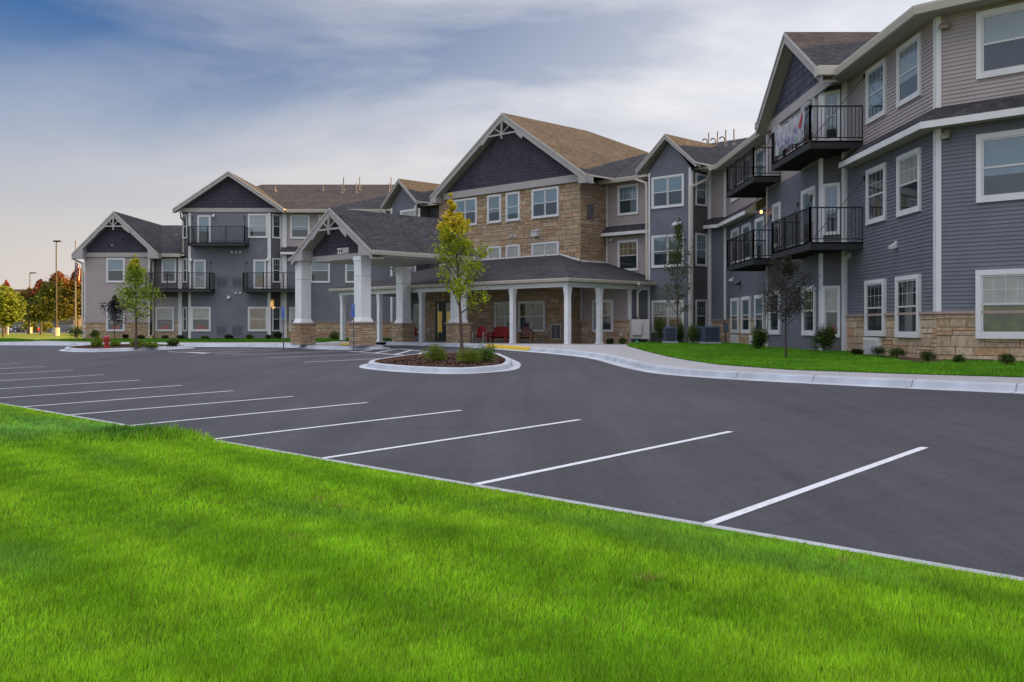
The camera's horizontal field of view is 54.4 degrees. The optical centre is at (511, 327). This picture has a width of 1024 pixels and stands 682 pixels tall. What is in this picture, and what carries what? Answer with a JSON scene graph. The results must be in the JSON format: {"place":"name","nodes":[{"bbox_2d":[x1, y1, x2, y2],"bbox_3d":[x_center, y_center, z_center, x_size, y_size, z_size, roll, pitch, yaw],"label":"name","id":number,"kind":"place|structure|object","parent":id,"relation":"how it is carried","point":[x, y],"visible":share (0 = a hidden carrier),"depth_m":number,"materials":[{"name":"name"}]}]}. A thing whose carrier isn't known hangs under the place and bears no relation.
{"place":"outdoors","nodes":[
{"label":"outdoors","id":0,"kind":"place"},
{"bbox_2d":[0,341,378,345],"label":"pavement","id":1,"kind":"structure","parent":0,"point":[334,343],"depth_m":56.45,"materials":[{"name":"concrete"}]},
{"bbox_2d":[0,0,933,288],"label":"sky","id":2,"kind":"structure","parent":0,"point":[133,108],"materials":[{"name":"blue"}]},
{"bbox_2d":[0,331,1008,376],"bbox_3d":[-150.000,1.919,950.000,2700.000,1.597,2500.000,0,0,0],"label":"ground","id":3,"kind":"structure","parent":0,"point":[38,336],"depth_m":109.07,"materials":[{"name":"green plant"}]},
{"bbox_2d":[0,283,32,336],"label":"autumn tree","id":4,"kind":"object","parent":3,"relation":"on","point":[11,304],"visible":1,"depth_m":117.44,"materials":[{"name":"yellow plant"}]},
{"bbox_2d":[17,287,49,333],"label":"autumn tree","id":5,"kind":"object","parent":3,"relation":"on","point":[22,293],"visible":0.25,"depth_m":159.09,"materials":[{"name":"orange plant"}]},
{"bbox_2d":[24,278,51,334],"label":"autumn tree","id":6,"kind":"object","parent":3,"relation":"on","point":[34,313],"visible":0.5,"depth_m":151.07,"materials":[{"name":"orange plant"}]},
{"bbox_2d":[0,289,80,330],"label":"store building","id":7,"kind":"structure","parent":3,"relation":"on","point":[71,322],"depth_m":300.00,"materials":[{"name":"brown glass"}]},
{"bbox_2d":[28,271,76,327],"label":"autumn tree","id":8,"kind":"object","parent":3,"relation":"on","point":[45,296],"visible":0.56,"depth_m":143.70,"materials":[{"name":"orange plant"}]},
{"bbox_2d":[53,240,60,335],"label":"lamp pole","id":9,"kind":"object","parent":3,"relation":"on","point":[56,331],"visible":0.88,"depth_m":127.92,"materials":[{"name":"metal"}]},
{"bbox_2d":[51,268,80,328],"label":"autumn tree","id":10,"kind":"object","parent":3,"relation":"on","point":[66,300],"visible":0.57,"depth_m":138.44,"materials":[{"name":"orange plant"}]},
{"bbox_2d":[1,403,1023,580],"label":"edging strip","id":11,"kind":"object","parent":3,"relation":"on","point":[760,533],"depth_m":7.99,"materials":[{"name":"concrete"}]},
{"bbox_2d":[0,345,1023,576],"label":"parking lot","id":12,"kind":"structure","parent":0,"point":[952,493],"depth_m":14.20,"materials":[{"name":"grey asphalt"}]},
{"bbox_2d":[59,345,189,351],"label":"curb","id":13,"kind":"structure","parent":12,"relation":"on","point":[68,349],"depth_m":51.10,"materials":[{"name":"concrete"}]},
{"bbox_2d":[112,254,166,349],"bbox_3d":[-16.813,-1.147,44.828,2.289,4.327,1.800,0,0,-13],"label":"young tree","id":14,"kind":"object","parent":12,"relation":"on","point":[135,271],"visible":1,"depth_m":44.78,"materials":[{"name":"green plant"}]},
{"bbox_2d":[0,343,389,349],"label":"kerb","id":15,"kind":"structure","parent":12,"relation":"on","point":[281,345],"depth_m":53.62,"materials":[{"name":"concrete"}]},
{"bbox_2d":[136,402,368,424],"bbox_3d":[-4.450,1.500,17.402,0.100,0.113,4.805,0,0,44],"label":"parking line","id":16,"kind":"object","parent":12,"relation":"on","point":[251,413],"visible":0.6,"depth_m":17.33,"materials":[{"name":"white paint"}]},
{"bbox_2d":[214,410,461,438],"bbox_3d":[-2.545,1.499,15.555,0.100,0.114,4.846,0,0,43],"label":"parking line","id":17,"kind":"object","parent":12,"relation":"on","point":[334,424],"visible":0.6,"depth_m":15.29,"materials":[{"name":"white paint"}]},
{"bbox_2d":[359,353,520,373],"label":"curb","id":18,"kind":"structure","parent":12,"relation":"on","point":[508,364],"depth_m":28.77,"materials":[{"name":"concrete"}]},
{"bbox_2d":[375,354,504,366],"bbox_3d":[-2.364,1.040,33.164,4.320,0.229,10.464,0,0,0],"label":"mulch bed","id":19,"kind":"object","parent":18,"relation":"in","point":[443,363],"visible":0.32,"depth_m":30.12,"materials":[{"name":"brown plant"}]},
{"bbox_2d":[419,343,450,361],"bbox_3d":[-2.394,0.813,30.857,1.034,0.662,1.123,0,0,0],"label":"shrub","id":20,"kind":"object","parent":19,"relation":"on","point":[439,354],"visible":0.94,"depth_m":30.66,"materials":[{"name":"green plant"}]},
{"bbox_2d":[429,193,492,353],"bbox_3d":[-1.545,-1.574,30.618,1.928,5.148,2.094,0,0,0],"label":"young tree","id":21,"kind":"object","parent":19,"relation":"on","point":[458,226],"visible":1,"depth_m":30.50,"materials":[{"name":"green plant"}]},
{"bbox_2d":[454,346,487,363],"bbox_3d":[-1.237,0.831,29.746,1.066,0.624,1.029,0,0,0],"label":"shrub","id":22,"kind":"object","parent":19,"relation":"on","point":[467,356],"visible":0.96,"depth_m":29.55,"materials":[{"name":"green plant"}]},
{"bbox_2d":[475,342,498,361],"bbox_3d":[-0.814,0.776,30.509,0.840,0.688,0.878,0,0,0],"label":"shrub","id":23,"kind":"object","parent":19,"relation":"on","point":[488,352],"visible":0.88,"depth_m":30.40,"materials":[{"name":"green plant"}]},
{"bbox_2d":[322,419,578,457],"bbox_3d":[-0.665,1.500,13.609,0.100,0.121,5.158,0,0,42],"label":"parking line","id":24,"kind":"object","parent":12,"relation":"on","point":[445,439],"visible":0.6,"depth_m":13.29,"materials":[{"name":"white paint"}]},
{"bbox_2d":[473,431,732,484],"bbox_3d":[1.273,1.499,11.741,0.100,0.124,5.304,0,0,41],"label":"parking line","id":25,"kind":"object","parent":12,"relation":"on","point":[546,469],"visible":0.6,"depth_m":11.37,"materials":[{"name":"white paint"}]},
{"bbox_2d":[704,447,927,523],"bbox_3d":[3.208,1.498,9.859,0.100,0.126,5.385,0,0,40],"label":"parking line","id":26,"kind":"object","parent":12,"relation":"on","point":[771,501],"visible":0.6,"depth_m":9.30,"materials":[{"name":"white paint"}]},
{"bbox_2d":[0,407,1023,681],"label":"lawn","id":27,"kind":"structure","parent":0,"point":[778,541],"depth_m":5.79,"materials":[{"name":"green plant"}]},
{"bbox_2d":[384,340,1023,382],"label":"pavement","id":28,"kind":"structure","parent":0,"point":[623,350],"depth_m":27.16,"materials":[{"name":"concrete"}]},
{"bbox_2d":[289,207,482,344],"bbox_3d":[-6.042,-2.460,51.020,7.090,6.680,8.170,0,0,45],"label":"entrance canopy","id":29,"kind":"object","parent":28,"relation":"on","point":[362,242],"visible":0.95,"depth_m":49.53,"materials":[{"name":"white paint"}]},
{"bbox_2d":[487,326,509,342],"bbox_3d":[-0.661,0.411,53.033,1.200,0.942,0.794,0,0,25],"label":"garden bench","id":30,"kind":"object","parent":28,"relation":"on","point":[501,332],"visible":0.88,"depth_m":53.22,"materials":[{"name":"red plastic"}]},
{"bbox_2d":[517,326,533,342],"bbox_3d":[0.704,0.420,51.335,0.820,0.938,0.792,0,0,12],"label":"porch chair","id":31,"kind":"object","parent":28,"relation":"on","point":[526,331],"visible":0.88,"depth_m":51.56,"materials":[{"name":"brown wood"}]},
{"bbox_2d":[386,342,1023,393],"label":"kerb","id":32,"kind":"structure","parent":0,"point":[995,387],"depth_m":23.14,"materials":[{"name":"grey concrete"}]},
{"bbox_2d":[640,349,1023,376],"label":"lawn","id":33,"kind":"structure","parent":0,"point":[888,357],"depth_m":24.57,"materials":[{"name":"green plant"}]},
{"bbox_2d":[631,319,648,341],"bbox_3d":[6.465,0.250,50.244,0.905,1.300,0.810,0,0,6],"label":"utility cabinet","id":34,"kind":"object","parent":33,"relation":"on","point":[639,328],"visible":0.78,"depth_m":49.97,"materials":[{"name":"white metal"}]},
{"bbox_2d":[651,312,668,341],"bbox_3d":[7.364,0.029,49.310,0.896,1.588,0.990,0,0,-20],"label":"shrub","id":35,"kind":"object","parent":33,"relation":"on","point":[659,328],"visible":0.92,"depth_m":49.21,"materials":[{"name":"green plant"}]},
{"bbox_2d":[662,326,677,342],"bbox_3d":[7.632,0.389,48.095,0.690,0.878,0.690,0,0,0],"label":"air conditioner","id":36,"kind":"object","parent":33,"relation":"on","point":[669,334],"visible":0.99,"depth_m":47.80,"materials":[{"name":"metal"}]},
{"bbox_2d":[659,218,697,342],"bbox_3d":[8.081,-2.256,48.624,1.987,6.194,2.200,0,0,0],"label":"young tree","id":37,"kind":"object","parent":33,"relation":"on","point":[678,227],"visible":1,"depth_m":48.56,"materials":[{"name":"green plant"}]},
{"bbox_2d":[684,323,700,342],"bbox_3d":[8.638,0.307,47.566,0.843,1.019,0.778,0,0,-22],"label":"shrub","id":38,"kind":"object","parent":33,"relation":"on","point":[692,331],"visible":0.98,"depth_m":47.57,"materials":[{"name":"green plant"}]},
{"bbox_2d":[700,325,720,343],"bbox_3d":[9.368,0.380,46.974,0.848,0.937,0.848,0,0,0],"label":"air conditioner","id":39,"kind":"object","parent":33,"relation":"on","point":[710,334],"visible":0.99,"depth_m":46.64,"materials":[{"name":"metal"}]},
{"bbox_2d":[749,326,770,348],"bbox_3d":[9.076,0.369,36.486,0.787,0.928,0.820,0,0,0],"label":"shrub","id":40,"kind":"object","parent":33,"relation":"on","point":[759,337],"visible":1,"depth_m":36.39,"materials":[{"name":"green plant"}]},
{"bbox_2d":[755,253,822,357],"bbox_3d":[8.175,-0.622,29.278,2.076,3.143,2.146,0,0,0],"label":"young tree","id":41,"kind":"object","parent":33,"relation":"on","point":[788,268],"visible":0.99,"depth_m":29.06,"materials":[{"name":"green plant"}]},
{"bbox_2d":[810,323,837,351],"bbox_3d":[9.836,0.299,31.360,0.877,0.980,0.881,0,0,0],"label":"shrub","id":42,"kind":"object","parent":33,"relation":"on","point":[825,338],"visible":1,"depth_m":31.30,"materials":[{"name":"green plant"}]},
{"bbox_2d":[896,357,941,361],"bbox_3d":[22.312,0.845,13.752,3.908,0.060,41.207,0,0,-40],"label":"planting bed","id":43,"kind":"object","parent":33,"relation":"on","point":[910,358],"visible":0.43,"depth_m":26.21,"materials":[{"name":"brown soil"}]},
{"bbox_2d":[918,349,939,361],"bbox_3d":[10.448,0.709,25.002,0.557,0.355,0.564,0,0,0],"label":"shrub","id":44,"kind":"object","parent":43,"relation":"on","point":[926,355],"visible":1,"depth_m":24.91,"materials":[{"name":"green plant"}]},
{"bbox_2d":[997,353,1016,363],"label":"shrub","id":45,"kind":"object","parent":33,"relation":"on","point":[1010,358],"visible":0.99,"depth_m":22.85,"materials":[{"name":"green plant"}]},
{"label":"lawn","id":46,"kind":"structure","parent":0,"visible":0},
{"bbox_2d":[100,295,127,339],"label":"young tree","id":47,"kind":"object","parent":46,"relation":"on","point":[113,311],"visible":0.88,"depth_m":65.91,"materials":[{"name":"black plant"}]},
{"bbox_2d":[0,338,391,341],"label":"grass","id":48,"kind":"structure","parent":46,"relation":"on","point":[194,339],"depth_m":64.56,"materials":[{"name":"green plant"}]},
{"bbox_2d":[71,0,1023,360],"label":"apartment building","id":49,"kind":"structure","parent":46,"relation":"on","point":[885,196],"depth_m":43.18,"materials":[{"name":"grey plastic"}]},
{"bbox_2d":[106,258,124,282],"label":"window","id":50,"kind":"structure","parent":49,"relation":"in","point":[115,269],"depth_m":68.58,"materials":[{"name":"white paint"}]},
{"bbox_2d":[106,308,124,330],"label":"window","id":51,"kind":"structure","parent":49,"relation":"in","point":[109,326],"depth_m":68.55,"materials":[{"name":"white paint"}]},
{"bbox_2d":[155,307,173,330],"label":"window","id":52,"kind":"structure","parent":49,"relation":"in","point":[162,314],"depth_m":69.05,"materials":[{"name":"glass"}]},
{"bbox_2d":[161,258,176,282],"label":"window","id":53,"kind":"structure","parent":49,"relation":"in","point":[167,264],"depth_m":69.07,"materials":[{"name":"white paint"}]},
{"bbox_2d":[193,260,205,287],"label":"patio door","id":54,"kind":"structure","parent":49,"relation":"in","point":[198,265],"depth_m":68.46,"materials":[{"name":"white paint"}]},
{"bbox_2d":[191,307,210,330],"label":"window","id":55,"kind":"structure","parent":49,"relation":"in","point":[200,316],"depth_m":68.45,"materials":[{"name":"grey glass"}]},
{"bbox_2d":[197,215,210,241],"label":"patio door","id":56,"kind":"structure","parent":49,"relation":"in","point":[202,220],"depth_m":68.46,"materials":[{"name":"white paint"}]},
{"bbox_2d":[248,214,267,237],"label":"window","id":57,"kind":"structure","parent":49,"relation":"in","point":[257,223],"depth_m":68.45,"materials":[{"name":"grey glass"}]},
{"bbox_2d":[248,307,267,330],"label":"window","id":58,"kind":"structure","parent":49,"relation":"in","point":[257,316],"depth_m":68.45,"materials":[{"name":"beige glass"}]},
{"bbox_2d":[253,260,265,287],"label":"patio door","id":59,"kind":"structure","parent":49,"relation":"in","point":[258,265],"depth_m":68.46,"materials":[{"name":"white paint"}]},
{"bbox_2d":[272,307,280,330],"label":"window","id":60,"kind":"structure","parent":49,"relation":"in","point":[276,311],"depth_m":68.76,"materials":[{"name":"glass"}]},
{"bbox_2d":[272,258,280,282],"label":"window","id":61,"kind":"structure","parent":49,"relation":"in","point":[276,262],"depth_m":68.76,"materials":[{"name":"white paint"}]},
{"bbox_2d":[272,214,280,238],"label":"window","id":62,"kind":"structure","parent":49,"relation":"in","point":[276,218],"depth_m":68.76,"materials":[{"name":"white paint"}]},
{"bbox_2d":[290,215,309,238],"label":"window","id":63,"kind":"structure","parent":49,"relation":"in","point":[299,224],"depth_m":69.07,"materials":[{"name":"glass"}]},
{"bbox_2d":[311,262,329,282],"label":"window","id":64,"kind":"structure","parent":49,"relation":"in","point":[320,272],"depth_m":69.07,"materials":[{"name":"glass"}]},
{"bbox_2d":[345,264,353,282],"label":"window","id":65,"kind":"structure","parent":49,"relation":"in","point":[349,269],"depth_m":69.07,"materials":[{"name":"white paint"}]},
{"bbox_2d":[435,301,443,340],"bbox_3d":[-4.345,-0.350,60.039,0.791,2.400,0.090,0,0,45],"label":"entrance door","id":66,"kind":"structure","parent":49,"relation":"in","point":[439,306],"depth_m":60.05,"materials":[{"name":"glass"}]},
{"bbox_2d":[444,301,449,340],"bbox_3d":[-3.784,-0.350,59.478,0.090,2.400,0.758,0,0,-45],"label":"entrance door","id":67,"kind":"structure","parent":49,"relation":"in","point":[446,303],"depth_m":59.60,"materials":[{"name":"glass"}]},
{"bbox_2d":[453,197,477,225],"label":"window","id":68,"kind":"structure","parent":49,"relation":"in","point":[468,206],"depth_m":60.15,"materials":[{"name":"glass"}]},
{"bbox_2d":[328,254,656,343],"bbox_3d":[-1.092,-1.560,56.758,19.544,5.020,8.959,0,0,45],"label":"covered porch","id":69,"kind":"object","parent":49,"relation":"attached to","point":[547,270],"visible":0.66,"depth_m":51.97,"materials":[{"name":"white paint"}]},
{"bbox_2d":[487,246,501,259],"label":"window","id":70,"kind":"structure","parent":49,"relation":"in","point":[497,250],"depth_m":58.56,"materials":[{"name":"white paint"}]},
{"bbox_2d":[487,194,501,223],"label":"window","id":71,"kind":"structure","parent":49,"relation":"in","point":[494,202],"depth_m":58.62,"materials":[{"name":"white paint"}]},
{"bbox_2d":[494,301,516,327],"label":"window","id":72,"kind":"structure","parent":49,"relation":"in","point":[501,310],"depth_m":56.25,"materials":[{"name":"beige glass"}]},
{"bbox_2d":[505,191,520,221],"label":"window","id":73,"kind":"structure","parent":49,"relation":"in","point":[513,203],"depth_m":57.50,"materials":[{"name":"glass"}]},
{"bbox_2d":[506,244,520,258],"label":"window","id":74,"kind":"structure","parent":49,"relation":"in","point":[511,250],"depth_m":57.50,"materials":[{"name":"white paint"}]},
{"bbox_2d":[518,301,545,331],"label":"window","id":75,"kind":"structure","parent":49,"relation":"in","point":[532,314],"depth_m":54.57,"materials":[{"name":"glass"}]},
{"bbox_2d":[531,241,559,256],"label":"window","id":76,"kind":"structure","parent":49,"relation":"in","point":[541,248],"depth_m":55.69,"materials":[{"name":"white paint"}]},
{"bbox_2d":[531,186,559,218],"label":"window","id":77,"kind":"structure","parent":49,"relation":"in","point":[544,201],"depth_m":55.69,"materials":[{"name":"glass"}]},
{"bbox_2d":[592,299,613,331],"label":"window","id":78,"kind":"structure","parent":49,"relation":"in","point":[608,305],"depth_m":51.79,"materials":[{"name":"grey glass"}]},
{"bbox_2d":[617,239,638,270],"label":"window","id":79,"kind":"structure","parent":49,"relation":"in","point":[627,250],"depth_m":54.40,"materials":[{"name":"white paint"}]},
{"bbox_2d":[617,183,638,215],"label":"window","id":80,"kind":"structure","parent":49,"relation":"in","point":[627,195],"depth_m":54.40,"materials":[{"name":"glass"}]},
{"bbox_2d":[651,300,683,332],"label":"window","id":81,"kind":"structure","parent":49,"relation":"in","point":[657,307],"depth_m":51.08,"materials":[{"name":"white paint"}]},
{"bbox_2d":[651,233,683,267],"bbox_3d":[7.986,-3.915,51.060,2.020,1.670,0.076,0,0,45],"label":"window","id":82,"kind":"structure","parent":49,"relation":"in","point":[657,253],"depth_m":51.33,"materials":[{"name":"white paint"}]},
{"bbox_2d":[651,173,683,208],"bbox_3d":[7.986,-6.960,51.060,2.020,1.640,0.076,0,0,45],"label":"window","id":83,"kind":"structure","parent":49,"relation":"in","point":[666,191],"depth_m":51.06,"materials":[{"name":"glass"}]},
{"bbox_2d":[695,299,706,325],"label":"window","id":84,"kind":"structure","parent":49,"relation":"in","point":[700,305],"depth_m":50.62,"materials":[{"name":"white paint"}]},
{"bbox_2d":[695,233,706,266],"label":"window","id":85,"kind":"structure","parent":49,"relation":"in","point":[701,239],"depth_m":50.63,"materials":[{"name":"white paint"}]},
{"bbox_2d":[695,173,706,206],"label":"window","id":86,"kind":"structure","parent":49,"relation":"in","point":[700,189],"depth_m":50.62,"materials":[{"name":"grey glass"}]},
{"bbox_2d":[730,298,739,332],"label":"window","id":87,"kind":"structure","parent":49,"relation":"in","point":[734,302],"depth_m":48.23,"materials":[{"name":"grey glass"}]},
{"bbox_2d":[741,296,750,332],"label":"window","id":88,"kind":"structure","parent":49,"relation":"in","point":[745,301],"depth_m":45.78,"materials":[{"name":"white glass"}]},
{"bbox_2d":[741,222,750,260],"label":"window","id":89,"kind":"structure","parent":49,"relation":"in","point":[746,227],"depth_m":45.89,"materials":[{"name":"white paint"}]},
{"bbox_2d":[754,294,764,330],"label":"window","id":90,"kind":"structure","parent":49,"relation":"in","point":[757,312],"depth_m":43.38,"materials":[{"name":"white paint"}]},
{"bbox_2d":[754,216,764,257],"bbox_3d":[10.802,-3.705,43.400,0.076,2.130,1.594,0,0,0],"label":"patio door","id":91,"kind":"structure","parent":49,"relation":"in","point":[760,222],"depth_m":43.34,"materials":[{"name":"white paint"}]},
{"bbox_2d":[754,145,764,198],"bbox_3d":[10.802,-6.750,43.400,0.076,2.100,1.594,0,0,0],"label":"patio door","id":92,"kind":"structure","parent":49,"relation":"in","point":[763,145],"depth_m":43.34,"materials":[{"name":"white paint"}]},
{"bbox_2d":[768,291,780,334],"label":"window","id":93,"kind":"structure","parent":49,"relation":"in","point":[774,327],"depth_m":38.66,"materials":[{"name":"white glass"}]},
{"bbox_2d":[772,202,780,245],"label":"window","id":94,"kind":"structure","parent":49,"relation":"in","point":[776,208],"depth_m":38.21,"materials":[{"name":"white glass"}]},
{"bbox_2d":[775,109,804,155],"bbox_3d":[9.066,-6.340,32.656,0.078,0.940,3.427,0,0,0],"label":"banner","id":95,"kind":"object","parent":49,"relation":"attached to","point":[791,131],"visible":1,"depth_m":32.40,"materials":[{"name":"fabric"}]},
{"bbox_2d":[801,285,815,335],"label":"window","id":96,"kind":"structure","parent":49,"relation":"in","point":[808,321],"depth_m":34.07,"materials":[{"name":"white paint"}]},
{"bbox_2d":[801,185,815,243],"bbox_3d":[10.182,-3.705,34.224,0.076,2.130,1.508,0,0,0],"label":"patio door","id":97,"kind":"structure","parent":49,"relation":"in","point":[805,198],"depth_m":34.01,"materials":[{"name":"white paint"}]},
{"bbox_2d":[801,97,815,144],"bbox_3d":[10.182,-6.750,34.224,0.076,2.100,1.508,0,0,0],"label":"patio door","id":98,"kind":"structure","parent":49,"relation":"in","point":[813,101],"depth_m":33.78,"materials":[{"name":"white paint"}]},
{"bbox_2d":[823,285,840,336],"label":"window","id":99,"kind":"structure","parent":49,"relation":"in","point":[831,294],"depth_m":32.62,"materials":[{"name":"white paint"}]},
{"bbox_2d":[823,182,840,234],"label":"window","id":100,"kind":"structure","parent":49,"relation":"in","point":[831,191],"depth_m":32.64,"materials":[{"name":"white glass"}]},
{"bbox_2d":[823,89,840,140],"bbox_3d":[10.480,-6.920,32.627,0.604,1.660,0.076,0,0,45],"label":"patio door","id":101,"kind":"structure","parent":49,"relation":"in","point":[833,97],"depth_m":32.65,"materials":[{"name":"white paint"}]},
{"bbox_2d":[864,279,886,335],"bbox_3d":[10.782,-0.575,29.552,0.116,1.670,1.547,0,0,0],"label":"window","id":102,"kind":"structure","parent":49,"relation":"in","point":[875,293],"depth_m":29.50,"materials":[{"name":"white paint"}]},
{"bbox_2d":[865,162,886,225],"bbox_3d":[10.802,-3.935,29.552,0.076,1.670,1.547,0,0,0],"label":"window","id":103,"kind":"structure","parent":49,"relation":"in","point":[876,177],"depth_m":29.52,"materials":[{"name":"grey glass"}]},
{"bbox_2d":[865,58,886,124],"bbox_3d":[10.802,-6.980,29.552,0.076,1.640,1.547,0,0,0],"label":"window","id":104,"kind":"structure","parent":49,"relation":"in","point":[876,75],"depth_m":29.52,"materials":[{"name":"white paint"}]},
{"bbox_2d":[895,274,921,337],"bbox_3d":[10.782,-0.565,27.115,0.116,1.690,1.578,0,0,0],"label":"window","id":105,"kind":"structure","parent":49,"relation":"in","point":[908,289],"depth_m":27.04,"materials":[{"name":"white paint"}]},
{"bbox_2d":[896,147,921,216],"bbox_3d":[10.802,-3.925,27.115,0.076,1.690,1.578,0,0,0],"label":"window","id":106,"kind":"structure","parent":49,"relation":"in","point":[908,165],"depth_m":27.08,"materials":[{"name":"white glass"}]},
{"bbox_2d":[896,32,921,107],"bbox_3d":[10.802,-6.970,27.115,0.076,1.660,1.578,0,0,0],"label":"window","id":107,"kind":"structure","parent":49,"relation":"in","point":[908,56],"depth_m":27.08,"materials":[{"name":"white paint"}]},
{"bbox_2d":[975,268,1023,338],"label":"window","id":108,"kind":"structure","parent":49,"relation":"in","point":[998,289],"depth_m":24.26,"materials":[{"name":"white paint"}]},
{"bbox_2d":[976,128,1023,202],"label":"window","id":109,"kind":"structure","parent":49,"relation":"in","point":[999,155],"depth_m":24.29,"materials":[{"name":"grey glass"}]},
{"bbox_2d":[976,2,1023,79],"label":"window","id":110,"kind":"structure","parent":49,"relation":"in","point":[999,31],"depth_m":24.29,"materials":[{"name":"glass"}]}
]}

